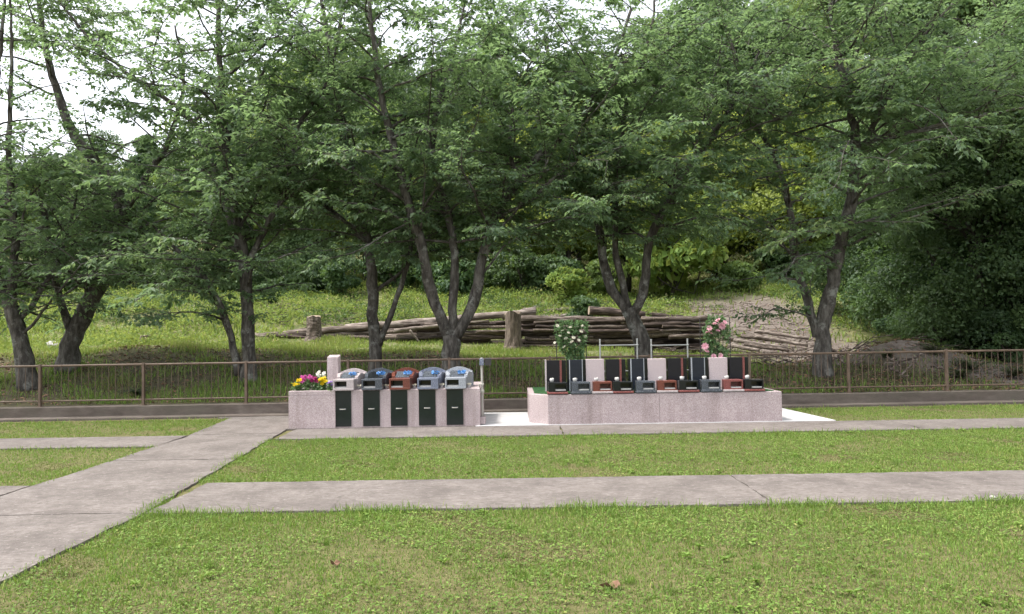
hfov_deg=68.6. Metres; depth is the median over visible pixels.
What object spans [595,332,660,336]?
log
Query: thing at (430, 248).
forest tree
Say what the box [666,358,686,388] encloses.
headstone
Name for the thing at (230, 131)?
forest tree
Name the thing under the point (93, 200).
forest tree
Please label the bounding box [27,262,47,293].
shrub
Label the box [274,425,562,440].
footpath
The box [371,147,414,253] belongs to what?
forest tree
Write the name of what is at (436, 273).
shrub
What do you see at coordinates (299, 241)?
forest tree
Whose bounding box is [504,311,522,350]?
tree stump
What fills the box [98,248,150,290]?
shrub
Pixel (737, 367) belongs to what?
headstone
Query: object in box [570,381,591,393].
incense altar
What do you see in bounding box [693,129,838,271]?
forest tree
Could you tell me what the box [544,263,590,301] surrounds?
shrub
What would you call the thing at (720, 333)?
climbing rose
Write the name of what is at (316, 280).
shrub
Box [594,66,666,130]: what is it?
forest tree
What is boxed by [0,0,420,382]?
cherry tree
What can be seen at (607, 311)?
log
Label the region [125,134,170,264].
forest tree
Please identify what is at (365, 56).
forest tree
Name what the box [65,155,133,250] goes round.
forest tree
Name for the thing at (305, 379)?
flower plant
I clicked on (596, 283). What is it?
shrub
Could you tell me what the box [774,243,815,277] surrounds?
shrub
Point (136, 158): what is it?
forest tree
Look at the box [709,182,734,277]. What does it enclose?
forest tree
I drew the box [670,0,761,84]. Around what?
forest tree
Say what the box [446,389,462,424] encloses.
niche door
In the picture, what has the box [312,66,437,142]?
forest tree
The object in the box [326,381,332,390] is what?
flower plant
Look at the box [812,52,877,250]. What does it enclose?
forest tree
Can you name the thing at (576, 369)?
headstone
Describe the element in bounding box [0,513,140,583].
path
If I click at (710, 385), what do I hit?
incense altar
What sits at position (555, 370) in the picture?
headstone
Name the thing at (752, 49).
forest tree
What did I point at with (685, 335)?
log
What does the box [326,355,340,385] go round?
stone pillar
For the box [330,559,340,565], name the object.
fallen leaf
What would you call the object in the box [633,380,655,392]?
incense altar
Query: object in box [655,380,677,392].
incense altar
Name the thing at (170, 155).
forest tree
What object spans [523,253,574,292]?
shrub
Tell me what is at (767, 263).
shrub
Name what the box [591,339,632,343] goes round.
log
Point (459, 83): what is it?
forest tree
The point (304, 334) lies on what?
log
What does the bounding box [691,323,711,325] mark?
log
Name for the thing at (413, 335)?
log
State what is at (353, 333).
log
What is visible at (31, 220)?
forest tree
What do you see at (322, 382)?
flower plant
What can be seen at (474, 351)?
terrace grass
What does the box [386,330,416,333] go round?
log
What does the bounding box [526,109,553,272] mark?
forest tree
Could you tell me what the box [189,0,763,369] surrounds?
cherry tree
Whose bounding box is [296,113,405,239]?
forest tree
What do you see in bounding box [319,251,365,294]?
shrub
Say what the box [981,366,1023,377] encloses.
fern
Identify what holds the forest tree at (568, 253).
on the ground at (924, 363)
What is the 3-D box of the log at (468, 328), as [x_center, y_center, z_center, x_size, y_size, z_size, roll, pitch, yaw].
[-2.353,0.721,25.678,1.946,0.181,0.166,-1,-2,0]
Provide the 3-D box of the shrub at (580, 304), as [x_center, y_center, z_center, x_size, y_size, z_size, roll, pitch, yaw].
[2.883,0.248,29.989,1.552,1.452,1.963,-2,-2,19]
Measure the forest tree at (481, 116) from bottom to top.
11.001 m
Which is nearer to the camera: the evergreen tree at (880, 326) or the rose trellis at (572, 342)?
the rose trellis at (572, 342)
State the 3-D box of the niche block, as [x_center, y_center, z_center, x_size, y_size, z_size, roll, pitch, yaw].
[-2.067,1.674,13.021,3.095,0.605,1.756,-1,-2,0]
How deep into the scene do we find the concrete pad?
12.60 m
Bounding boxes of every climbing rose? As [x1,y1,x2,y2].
[553,318,589,359]
[701,314,730,357]
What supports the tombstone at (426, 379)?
on the niche block
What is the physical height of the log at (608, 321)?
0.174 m
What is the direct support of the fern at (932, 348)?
on the ground at (924, 363)
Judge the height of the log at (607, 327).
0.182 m
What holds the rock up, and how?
on the ground at (924, 363)
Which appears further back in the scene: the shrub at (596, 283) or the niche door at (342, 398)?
the shrub at (596, 283)
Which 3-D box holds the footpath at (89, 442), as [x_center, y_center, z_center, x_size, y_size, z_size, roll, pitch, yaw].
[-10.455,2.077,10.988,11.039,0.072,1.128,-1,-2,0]
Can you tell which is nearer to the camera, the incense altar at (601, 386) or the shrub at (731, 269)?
the incense altar at (601, 386)
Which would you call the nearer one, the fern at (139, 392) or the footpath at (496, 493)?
the footpath at (496, 493)
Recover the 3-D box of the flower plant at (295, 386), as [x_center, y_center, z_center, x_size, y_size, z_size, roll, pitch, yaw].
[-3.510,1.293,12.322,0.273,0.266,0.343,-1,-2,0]
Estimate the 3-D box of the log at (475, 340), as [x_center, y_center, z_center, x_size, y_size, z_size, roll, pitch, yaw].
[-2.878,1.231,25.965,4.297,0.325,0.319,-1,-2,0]
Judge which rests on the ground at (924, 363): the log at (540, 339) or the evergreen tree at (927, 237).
the evergreen tree at (927, 237)
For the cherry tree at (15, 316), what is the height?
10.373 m
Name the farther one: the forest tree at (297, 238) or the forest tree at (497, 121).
the forest tree at (497, 121)
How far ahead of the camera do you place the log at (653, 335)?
24.14 m
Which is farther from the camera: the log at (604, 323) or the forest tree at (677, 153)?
the forest tree at (677, 153)
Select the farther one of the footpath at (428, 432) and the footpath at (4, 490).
the footpath at (428, 432)
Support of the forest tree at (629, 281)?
on the ground at (924, 363)
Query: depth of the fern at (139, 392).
15.76 m
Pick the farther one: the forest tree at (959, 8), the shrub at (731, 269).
the forest tree at (959, 8)
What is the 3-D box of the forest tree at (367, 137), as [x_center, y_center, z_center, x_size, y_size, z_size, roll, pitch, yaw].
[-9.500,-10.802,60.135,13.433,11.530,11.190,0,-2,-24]
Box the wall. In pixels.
[0,389,1023,421]
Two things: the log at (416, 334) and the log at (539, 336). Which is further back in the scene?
the log at (416, 334)
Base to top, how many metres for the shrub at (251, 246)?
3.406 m
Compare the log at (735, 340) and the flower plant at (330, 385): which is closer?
the flower plant at (330, 385)
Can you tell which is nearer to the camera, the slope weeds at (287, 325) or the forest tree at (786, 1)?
the slope weeds at (287, 325)
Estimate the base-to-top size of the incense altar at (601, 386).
0.190 m
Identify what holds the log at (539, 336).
on the log at (524, 341)
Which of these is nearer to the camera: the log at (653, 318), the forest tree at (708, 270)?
the log at (653, 318)
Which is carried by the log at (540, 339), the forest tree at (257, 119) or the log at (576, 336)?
the log at (576, 336)
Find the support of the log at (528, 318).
on the log at (535, 327)
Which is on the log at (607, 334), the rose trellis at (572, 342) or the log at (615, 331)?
the log at (615, 331)
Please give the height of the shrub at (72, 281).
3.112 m
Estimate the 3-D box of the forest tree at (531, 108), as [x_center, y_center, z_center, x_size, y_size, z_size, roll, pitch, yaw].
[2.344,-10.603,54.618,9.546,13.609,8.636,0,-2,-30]
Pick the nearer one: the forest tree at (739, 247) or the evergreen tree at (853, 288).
the evergreen tree at (853, 288)
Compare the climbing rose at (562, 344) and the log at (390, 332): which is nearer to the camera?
the climbing rose at (562, 344)
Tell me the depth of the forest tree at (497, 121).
58.43 m
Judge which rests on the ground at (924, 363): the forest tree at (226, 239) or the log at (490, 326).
the forest tree at (226, 239)
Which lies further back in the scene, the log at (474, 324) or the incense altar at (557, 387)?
the log at (474, 324)
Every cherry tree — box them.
[0,0,224,390]
[0,0,315,374]
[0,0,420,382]
[151,0,574,370]
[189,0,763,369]
[450,0,924,358]
[631,0,1023,377]
[818,0,1023,357]
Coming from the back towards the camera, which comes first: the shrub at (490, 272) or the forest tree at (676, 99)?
the forest tree at (676, 99)
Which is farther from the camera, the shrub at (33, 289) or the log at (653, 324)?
the shrub at (33, 289)
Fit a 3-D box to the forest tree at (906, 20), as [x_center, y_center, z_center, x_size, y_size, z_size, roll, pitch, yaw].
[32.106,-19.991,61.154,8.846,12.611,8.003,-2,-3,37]
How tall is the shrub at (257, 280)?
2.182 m
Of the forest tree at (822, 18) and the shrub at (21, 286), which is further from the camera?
the forest tree at (822, 18)
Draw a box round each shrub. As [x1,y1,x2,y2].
[1,260,34,291]
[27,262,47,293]
[35,264,93,292]
[62,247,97,291]
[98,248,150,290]
[135,266,164,290]
[153,245,213,289]
[200,250,238,289]
[215,266,253,292]
[229,237,279,268]
[252,264,280,288]
[252,283,284,303]
[266,256,312,294]
[283,255,334,291]
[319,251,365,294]
[361,251,404,287]
[377,258,420,287]
[412,261,449,292]
[435,258,475,295]
[483,261,511,288]
[486,244,541,292]
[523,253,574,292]
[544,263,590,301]
[546,255,586,290]
[566,295,600,316]
[585,254,629,296]
[620,190,729,297]
[715,260,762,291]
[751,241,790,276]
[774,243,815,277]
[805,236,851,273]
[940,319,990,354]
[967,323,1023,362]
[1008,317,1023,361]
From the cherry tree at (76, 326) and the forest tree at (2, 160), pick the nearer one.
the cherry tree at (76, 326)
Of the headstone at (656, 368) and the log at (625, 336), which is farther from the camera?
the log at (625, 336)
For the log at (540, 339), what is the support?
on the log at (609, 341)
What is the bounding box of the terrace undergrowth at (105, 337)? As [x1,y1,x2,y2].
[0,318,297,350]
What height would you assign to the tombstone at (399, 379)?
0.320 m
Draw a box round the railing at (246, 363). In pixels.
[0,349,1023,406]
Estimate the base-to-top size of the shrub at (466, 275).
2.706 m
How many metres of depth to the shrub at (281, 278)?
36.45 m
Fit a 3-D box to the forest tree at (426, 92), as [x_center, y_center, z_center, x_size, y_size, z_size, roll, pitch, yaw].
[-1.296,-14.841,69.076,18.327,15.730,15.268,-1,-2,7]
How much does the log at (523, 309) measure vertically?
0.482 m
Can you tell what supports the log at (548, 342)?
on the log at (551, 345)
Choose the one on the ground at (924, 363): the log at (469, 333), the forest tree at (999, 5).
the forest tree at (999, 5)
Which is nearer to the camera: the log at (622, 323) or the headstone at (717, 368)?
the headstone at (717, 368)
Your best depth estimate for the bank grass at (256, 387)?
17.16 m
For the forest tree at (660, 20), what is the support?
on the ground at (924, 363)
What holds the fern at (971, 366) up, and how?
on the ground at (924, 363)
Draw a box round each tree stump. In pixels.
[304,315,322,340]
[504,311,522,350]
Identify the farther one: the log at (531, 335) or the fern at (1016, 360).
the log at (531, 335)
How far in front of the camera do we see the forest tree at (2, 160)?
59.53 m
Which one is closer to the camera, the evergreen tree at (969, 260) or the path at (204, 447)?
the path at (204, 447)
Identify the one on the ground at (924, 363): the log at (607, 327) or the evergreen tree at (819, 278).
the evergreen tree at (819, 278)
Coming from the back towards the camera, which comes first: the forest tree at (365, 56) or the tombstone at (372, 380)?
the forest tree at (365, 56)
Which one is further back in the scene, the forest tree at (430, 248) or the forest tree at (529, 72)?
the forest tree at (529, 72)
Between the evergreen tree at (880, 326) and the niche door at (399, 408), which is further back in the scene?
the evergreen tree at (880, 326)
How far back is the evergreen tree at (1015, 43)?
22.47 m
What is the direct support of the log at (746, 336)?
on the log at (757, 336)
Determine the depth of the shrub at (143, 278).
36.59 m
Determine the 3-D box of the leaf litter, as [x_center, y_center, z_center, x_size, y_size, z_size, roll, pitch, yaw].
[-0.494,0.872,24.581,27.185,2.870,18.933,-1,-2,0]
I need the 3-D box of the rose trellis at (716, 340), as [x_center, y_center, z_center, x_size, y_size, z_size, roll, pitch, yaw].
[3.658,0.800,13.498,0.551,1.225,0.016,-1,-2,0]
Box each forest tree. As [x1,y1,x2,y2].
[0,157,34,215]
[0,167,39,262]
[4,193,76,264]
[19,184,39,264]
[30,163,78,249]
[52,167,139,252]
[62,127,127,169]
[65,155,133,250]
[118,141,200,200]
[123,153,172,267]
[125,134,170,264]
[148,148,263,252]
[150,43,347,156]
[164,162,263,259]
[215,107,240,148]
[216,98,285,141]
[228,216,268,267]
[241,151,333,259]
[246,120,296,225]
[254,185,349,249]
[267,172,348,260]
[278,19,413,106]
[287,110,308,154]
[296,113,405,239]
[308,50,420,141]
[311,147,386,281]
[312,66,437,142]
[319,136,389,258]
[324,97,436,153]
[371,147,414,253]
[379,111,456,149]
[385,196,474,261]
[390,154,486,258]
[404,54,508,128]
[405,60,528,127]
[411,130,499,257]
[413,47,519,114]
[441,108,526,138]
[453,172,545,261]
[461,105,491,262]
[474,24,513,112]
[495,142,552,274]
[512,105,608,139]
[515,50,591,116]
[515,68,580,161]
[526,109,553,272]
[531,116,602,262]
[537,125,612,268]
[544,191,589,268]
[578,122,668,294]
[581,228,597,271]
[586,48,641,87]
[588,100,656,162]
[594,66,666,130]
[609,74,726,154]
[612,15,699,87]
[632,130,707,193]
[634,1,758,103]
[645,121,680,286]
[662,175,717,276]
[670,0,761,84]
[677,111,786,279]
[680,36,763,143]
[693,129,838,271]
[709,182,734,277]
[723,16,823,105]
[724,4,830,122]
[728,176,838,261]
[731,65,856,247]
[739,0,841,58]
[783,0,875,79]
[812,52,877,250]
[823,8,860,74]
[854,0,896,58]
[859,0,985,49]
[868,0,962,81]
[937,1,966,44]
[944,0,1022,35]
[986,0,1016,39]
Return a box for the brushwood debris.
[215,295,960,366]
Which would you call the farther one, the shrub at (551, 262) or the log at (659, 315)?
the shrub at (551, 262)
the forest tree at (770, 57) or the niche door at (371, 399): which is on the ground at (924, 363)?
the forest tree at (770, 57)
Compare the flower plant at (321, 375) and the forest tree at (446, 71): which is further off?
the forest tree at (446, 71)
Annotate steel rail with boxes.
[599,338,637,371]
[650,338,688,357]
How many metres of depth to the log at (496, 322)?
26.32 m
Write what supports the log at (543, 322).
on the log at (529, 325)
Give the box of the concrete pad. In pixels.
[476,408,835,425]
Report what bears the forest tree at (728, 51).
on the ground at (924, 363)
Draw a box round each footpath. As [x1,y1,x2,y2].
[0,436,186,449]
[0,486,29,495]
[146,475,772,515]
[218,416,288,418]
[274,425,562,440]
[560,420,923,435]
[731,470,1023,505]
[887,418,1023,430]
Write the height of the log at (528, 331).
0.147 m
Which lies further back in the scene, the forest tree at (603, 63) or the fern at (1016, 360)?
the forest tree at (603, 63)
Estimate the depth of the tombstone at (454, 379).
12.46 m
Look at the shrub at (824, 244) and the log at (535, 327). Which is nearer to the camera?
the log at (535, 327)
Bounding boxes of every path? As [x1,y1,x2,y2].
[0,459,234,515]
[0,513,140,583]
[113,433,278,460]
[190,417,288,434]
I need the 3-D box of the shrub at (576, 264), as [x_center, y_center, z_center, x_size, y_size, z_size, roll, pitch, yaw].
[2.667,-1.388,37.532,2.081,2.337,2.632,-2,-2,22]
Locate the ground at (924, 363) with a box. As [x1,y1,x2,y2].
[0,141,1023,613]
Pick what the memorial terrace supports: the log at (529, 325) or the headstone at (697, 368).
the headstone at (697, 368)
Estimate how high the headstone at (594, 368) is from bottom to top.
0.534 m
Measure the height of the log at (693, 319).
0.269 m
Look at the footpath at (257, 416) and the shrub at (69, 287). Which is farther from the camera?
the shrub at (69, 287)
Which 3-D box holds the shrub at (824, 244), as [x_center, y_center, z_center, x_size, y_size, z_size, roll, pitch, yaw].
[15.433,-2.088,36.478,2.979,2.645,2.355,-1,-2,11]
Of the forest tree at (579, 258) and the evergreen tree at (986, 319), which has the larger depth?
the forest tree at (579, 258)
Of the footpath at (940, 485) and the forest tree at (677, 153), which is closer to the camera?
the footpath at (940, 485)
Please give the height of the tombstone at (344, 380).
0.320 m
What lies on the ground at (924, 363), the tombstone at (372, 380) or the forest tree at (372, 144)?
the forest tree at (372, 144)
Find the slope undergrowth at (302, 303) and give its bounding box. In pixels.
[0,260,882,337]
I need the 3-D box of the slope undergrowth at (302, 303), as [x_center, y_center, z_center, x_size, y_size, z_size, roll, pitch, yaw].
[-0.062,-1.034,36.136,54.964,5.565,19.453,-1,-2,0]
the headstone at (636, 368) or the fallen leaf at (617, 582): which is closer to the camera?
the fallen leaf at (617, 582)
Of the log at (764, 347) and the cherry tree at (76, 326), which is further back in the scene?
the log at (764, 347)
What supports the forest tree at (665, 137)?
on the ground at (924, 363)
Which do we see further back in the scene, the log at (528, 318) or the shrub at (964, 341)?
the log at (528, 318)
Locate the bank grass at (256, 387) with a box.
[0,338,1023,404]
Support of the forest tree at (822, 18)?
on the ground at (924, 363)
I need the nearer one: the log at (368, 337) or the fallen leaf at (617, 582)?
the fallen leaf at (617, 582)
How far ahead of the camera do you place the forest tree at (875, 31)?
72.33 m
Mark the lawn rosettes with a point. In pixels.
(133, 582)
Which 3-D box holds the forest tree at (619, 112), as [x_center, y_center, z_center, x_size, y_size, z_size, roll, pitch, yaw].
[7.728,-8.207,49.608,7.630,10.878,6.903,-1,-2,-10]
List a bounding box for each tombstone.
[333,368,365,389]
[361,368,392,389]
[389,367,418,389]
[417,367,445,388]
[445,367,473,388]
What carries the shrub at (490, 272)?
on the ground at (924, 363)
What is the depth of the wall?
14.52 m
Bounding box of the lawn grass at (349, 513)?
[0,401,1023,613]
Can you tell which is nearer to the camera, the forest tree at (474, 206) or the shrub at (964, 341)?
the shrub at (964, 341)
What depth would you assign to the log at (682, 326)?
24.10 m
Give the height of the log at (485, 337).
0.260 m
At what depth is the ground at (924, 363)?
5.94 m
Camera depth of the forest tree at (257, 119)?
71.97 m
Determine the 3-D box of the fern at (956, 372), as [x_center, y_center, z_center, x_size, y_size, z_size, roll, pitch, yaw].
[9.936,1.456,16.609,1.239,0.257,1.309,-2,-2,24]
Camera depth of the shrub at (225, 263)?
38.46 m
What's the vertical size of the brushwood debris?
2.842 m
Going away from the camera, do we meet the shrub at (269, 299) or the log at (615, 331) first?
the log at (615, 331)
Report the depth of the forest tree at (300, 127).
60.65 m
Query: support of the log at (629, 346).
on the ground at (924, 363)
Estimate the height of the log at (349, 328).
0.590 m
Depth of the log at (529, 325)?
24.31 m
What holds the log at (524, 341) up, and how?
on the log
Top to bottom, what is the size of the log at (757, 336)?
0.428 m
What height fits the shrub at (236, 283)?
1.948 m
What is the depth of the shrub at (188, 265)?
36.29 m
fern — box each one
[117,387,158,396]
[867,349,917,357]
[906,342,970,354]
[934,368,989,378]
[936,358,1014,369]
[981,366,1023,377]
[995,358,1023,369]
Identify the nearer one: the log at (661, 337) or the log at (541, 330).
the log at (541, 330)
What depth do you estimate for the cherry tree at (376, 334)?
16.97 m
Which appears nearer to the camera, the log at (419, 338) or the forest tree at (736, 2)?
the log at (419, 338)
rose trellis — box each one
[556,323,586,359]
[699,317,730,356]
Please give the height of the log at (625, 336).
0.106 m
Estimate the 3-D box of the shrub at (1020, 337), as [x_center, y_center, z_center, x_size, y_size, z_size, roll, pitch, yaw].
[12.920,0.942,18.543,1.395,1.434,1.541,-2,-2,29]
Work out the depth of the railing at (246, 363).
14.76 m
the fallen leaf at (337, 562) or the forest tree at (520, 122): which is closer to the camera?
the fallen leaf at (337, 562)
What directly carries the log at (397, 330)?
on the log at (468, 328)
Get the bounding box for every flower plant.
[290,378,304,390]
[298,374,316,390]
[306,376,319,390]
[316,370,326,387]
[317,376,328,389]
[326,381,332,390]
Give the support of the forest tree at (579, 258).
on the ground at (924, 363)
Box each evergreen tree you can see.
[788,56,908,304]
[800,98,928,318]
[812,36,996,337]
[834,63,1023,354]
[871,132,999,344]
[918,64,1023,334]
[921,60,1023,344]
[937,32,1023,256]
[960,21,1023,299]
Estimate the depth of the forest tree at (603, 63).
70.81 m
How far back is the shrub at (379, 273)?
38.24 m
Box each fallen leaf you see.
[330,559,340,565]
[599,580,619,588]
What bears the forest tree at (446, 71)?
on the ground at (924, 363)
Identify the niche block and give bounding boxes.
[289,382,483,428]
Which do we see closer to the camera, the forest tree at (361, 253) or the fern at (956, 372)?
the fern at (956, 372)
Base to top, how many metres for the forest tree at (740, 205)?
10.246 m
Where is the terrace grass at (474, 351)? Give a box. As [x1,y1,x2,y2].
[0,333,807,363]
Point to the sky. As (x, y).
(129, 132)
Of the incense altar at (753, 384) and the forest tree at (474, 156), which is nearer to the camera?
the incense altar at (753, 384)
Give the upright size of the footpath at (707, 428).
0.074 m
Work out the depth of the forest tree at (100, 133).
59.88 m
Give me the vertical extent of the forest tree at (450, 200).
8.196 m
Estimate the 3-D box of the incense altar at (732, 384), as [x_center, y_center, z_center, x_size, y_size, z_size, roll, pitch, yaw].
[3.591,1.274,12.285,0.336,0.190,0.280,-1,-2,0]
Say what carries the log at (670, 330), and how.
on the log at (615, 331)
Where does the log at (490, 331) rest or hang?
on the log at (469, 333)
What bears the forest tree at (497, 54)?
on the ground at (924, 363)
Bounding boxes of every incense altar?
[547,382,567,393]
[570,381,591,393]
[591,381,612,393]
[612,381,633,392]
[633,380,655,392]
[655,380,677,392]
[677,380,699,391]
[698,379,721,391]
[721,379,744,390]
[742,379,764,390]
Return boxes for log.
[255,323,379,336]
[262,333,305,336]
[270,334,305,337]
[323,328,394,335]
[345,308,535,328]
[349,335,402,338]
[368,335,442,340]
[386,329,504,336]
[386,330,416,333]
[394,324,437,332]
[402,339,490,342]
[403,322,433,325]
[409,321,504,332]
[409,329,419,342]
[420,323,495,325]
[420,326,471,330]
[424,320,488,324]
[437,333,503,338]
[464,332,501,334]
[469,325,504,328]
[476,330,504,332]
[502,307,536,319]
[521,315,623,322]
[521,321,580,327]
[521,328,626,329]
[521,329,588,333]
[521,333,550,336]
[522,323,627,328]
[522,338,613,344]
[523,344,557,346]
[525,333,631,339]
[526,340,604,344]
[527,338,599,340]
[533,329,583,331]
[534,318,576,323]
[536,325,575,328]
[544,307,568,311]
[549,335,592,338]
[550,324,625,328]
[579,328,658,333]
[583,321,618,324]
[586,319,654,323]
[588,306,645,317]
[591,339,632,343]
[593,335,630,338]
[594,344,666,348]
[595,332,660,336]
[601,342,663,344]
[617,317,667,320]
[620,320,667,324]
[628,328,701,333]
[641,316,708,322]
[643,321,690,327]
[645,312,682,316]
[646,327,704,333]
[648,331,680,337]
[650,336,702,338]
[652,338,712,342]
[652,343,710,348]
[652,348,711,351]
[662,325,718,328]
[669,333,714,338]
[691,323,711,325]
[729,343,759,351]
[733,338,786,348]
[740,334,780,342]
[744,343,789,351]
[754,329,808,339]
[754,334,807,346]
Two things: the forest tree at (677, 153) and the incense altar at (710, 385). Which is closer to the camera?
the incense altar at (710, 385)
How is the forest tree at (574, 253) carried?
on the ground at (924, 363)
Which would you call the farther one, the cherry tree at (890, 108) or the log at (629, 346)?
the log at (629, 346)
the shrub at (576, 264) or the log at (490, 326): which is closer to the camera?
the log at (490, 326)
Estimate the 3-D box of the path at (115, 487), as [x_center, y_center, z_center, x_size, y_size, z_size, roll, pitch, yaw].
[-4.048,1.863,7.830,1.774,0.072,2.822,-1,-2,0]
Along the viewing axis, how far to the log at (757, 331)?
23.86 m
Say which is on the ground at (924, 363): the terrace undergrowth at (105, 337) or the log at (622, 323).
the terrace undergrowth at (105, 337)
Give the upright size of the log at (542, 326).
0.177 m
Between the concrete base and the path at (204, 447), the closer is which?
the path at (204, 447)
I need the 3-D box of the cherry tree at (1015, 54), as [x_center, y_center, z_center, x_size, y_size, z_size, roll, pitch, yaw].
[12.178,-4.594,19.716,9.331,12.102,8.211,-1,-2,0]
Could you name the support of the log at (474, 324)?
on the log at (490, 326)
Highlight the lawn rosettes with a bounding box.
[128,428,1023,611]
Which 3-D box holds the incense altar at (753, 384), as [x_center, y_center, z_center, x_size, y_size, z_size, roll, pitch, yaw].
[3.926,1.269,12.285,0.336,0.190,0.280,-1,-2,0]
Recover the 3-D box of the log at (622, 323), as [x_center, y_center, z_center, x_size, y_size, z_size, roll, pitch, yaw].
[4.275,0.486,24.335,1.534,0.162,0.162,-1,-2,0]
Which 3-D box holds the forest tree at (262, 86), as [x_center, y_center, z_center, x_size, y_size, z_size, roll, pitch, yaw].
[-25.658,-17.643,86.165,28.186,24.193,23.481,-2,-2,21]
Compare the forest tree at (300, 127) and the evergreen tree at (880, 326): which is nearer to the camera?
the evergreen tree at (880, 326)
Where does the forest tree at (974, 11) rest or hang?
on the ground at (924, 363)
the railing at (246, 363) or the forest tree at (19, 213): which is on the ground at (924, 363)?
the forest tree at (19, 213)
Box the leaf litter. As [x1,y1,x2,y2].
[0,298,1023,404]
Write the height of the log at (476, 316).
0.734 m
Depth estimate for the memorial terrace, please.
12.15 m
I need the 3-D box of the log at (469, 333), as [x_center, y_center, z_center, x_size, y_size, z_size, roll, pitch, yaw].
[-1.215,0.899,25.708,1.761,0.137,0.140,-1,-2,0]
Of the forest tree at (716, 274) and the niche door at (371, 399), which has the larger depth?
the forest tree at (716, 274)
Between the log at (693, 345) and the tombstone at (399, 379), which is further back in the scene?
the log at (693, 345)
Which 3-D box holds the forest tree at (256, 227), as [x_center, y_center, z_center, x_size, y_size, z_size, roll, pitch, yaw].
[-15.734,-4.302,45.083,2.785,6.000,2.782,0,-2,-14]
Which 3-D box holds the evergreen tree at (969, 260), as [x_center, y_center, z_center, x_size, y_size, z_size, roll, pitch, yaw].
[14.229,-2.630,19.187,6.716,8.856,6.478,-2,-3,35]
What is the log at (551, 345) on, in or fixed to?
on the log
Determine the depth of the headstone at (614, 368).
12.72 m
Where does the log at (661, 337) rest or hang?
on the log at (690, 340)
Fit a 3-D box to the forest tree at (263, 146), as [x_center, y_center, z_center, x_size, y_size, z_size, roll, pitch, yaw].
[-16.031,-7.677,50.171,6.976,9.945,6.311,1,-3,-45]
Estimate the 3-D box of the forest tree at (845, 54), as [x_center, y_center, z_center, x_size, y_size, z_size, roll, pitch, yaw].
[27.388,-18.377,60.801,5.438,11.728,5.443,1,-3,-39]
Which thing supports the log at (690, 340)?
on the log
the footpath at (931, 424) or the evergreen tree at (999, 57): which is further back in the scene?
the evergreen tree at (999, 57)
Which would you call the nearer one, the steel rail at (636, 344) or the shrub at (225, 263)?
the steel rail at (636, 344)
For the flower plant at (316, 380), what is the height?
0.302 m
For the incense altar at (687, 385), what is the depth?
12.18 m
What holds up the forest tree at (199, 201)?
on the ground at (924, 363)
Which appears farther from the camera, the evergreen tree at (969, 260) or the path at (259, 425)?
the evergreen tree at (969, 260)
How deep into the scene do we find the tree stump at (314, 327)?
25.10 m
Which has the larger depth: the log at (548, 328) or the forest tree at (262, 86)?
the forest tree at (262, 86)
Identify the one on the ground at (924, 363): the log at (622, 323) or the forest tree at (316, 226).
the forest tree at (316, 226)
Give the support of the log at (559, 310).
on the ground at (924, 363)
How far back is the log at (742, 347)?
22.23 m
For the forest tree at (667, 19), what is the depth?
84.36 m
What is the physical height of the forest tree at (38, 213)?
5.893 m
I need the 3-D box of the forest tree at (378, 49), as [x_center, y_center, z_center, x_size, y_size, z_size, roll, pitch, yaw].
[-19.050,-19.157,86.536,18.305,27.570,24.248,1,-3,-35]
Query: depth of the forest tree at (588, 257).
42.14 m
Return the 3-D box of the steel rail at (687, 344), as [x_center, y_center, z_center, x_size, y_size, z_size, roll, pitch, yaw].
[2.788,0.990,13.266,0.681,0.856,0.046,-1,-2,0]
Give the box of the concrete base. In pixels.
[286,426,465,430]
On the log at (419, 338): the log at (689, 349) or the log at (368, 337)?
the log at (368, 337)
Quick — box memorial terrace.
[527,387,781,424]
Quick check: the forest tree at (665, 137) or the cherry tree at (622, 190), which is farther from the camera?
the forest tree at (665, 137)
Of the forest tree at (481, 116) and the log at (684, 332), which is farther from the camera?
the forest tree at (481, 116)
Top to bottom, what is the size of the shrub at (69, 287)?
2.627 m
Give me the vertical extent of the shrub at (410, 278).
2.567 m
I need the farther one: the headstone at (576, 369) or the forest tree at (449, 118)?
the forest tree at (449, 118)
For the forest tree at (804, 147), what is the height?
11.270 m
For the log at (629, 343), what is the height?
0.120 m
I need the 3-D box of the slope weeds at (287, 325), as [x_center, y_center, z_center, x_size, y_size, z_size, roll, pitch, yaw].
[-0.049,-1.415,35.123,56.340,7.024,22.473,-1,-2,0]
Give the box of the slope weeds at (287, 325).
[0,260,994,351]
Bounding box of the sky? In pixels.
[0,0,980,183]
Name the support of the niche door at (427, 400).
in the niche block
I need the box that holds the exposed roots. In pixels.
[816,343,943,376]
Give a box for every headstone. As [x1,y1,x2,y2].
[545,359,565,391]
[566,360,585,390]
[585,359,603,389]
[605,359,625,389]
[627,358,647,389]
[647,358,665,388]
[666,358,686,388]
[687,357,707,388]
[708,357,727,387]
[727,357,747,378]
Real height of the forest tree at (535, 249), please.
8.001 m
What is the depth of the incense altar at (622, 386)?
12.18 m
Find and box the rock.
[46,341,57,346]
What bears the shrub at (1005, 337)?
on the ground at (924, 363)
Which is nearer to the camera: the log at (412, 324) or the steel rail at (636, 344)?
the steel rail at (636, 344)
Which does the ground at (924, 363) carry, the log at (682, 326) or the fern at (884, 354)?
the fern at (884, 354)
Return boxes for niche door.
[335,391,350,426]
[363,390,379,425]
[391,390,407,425]
[419,390,435,424]
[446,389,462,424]
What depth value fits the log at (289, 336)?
25.63 m

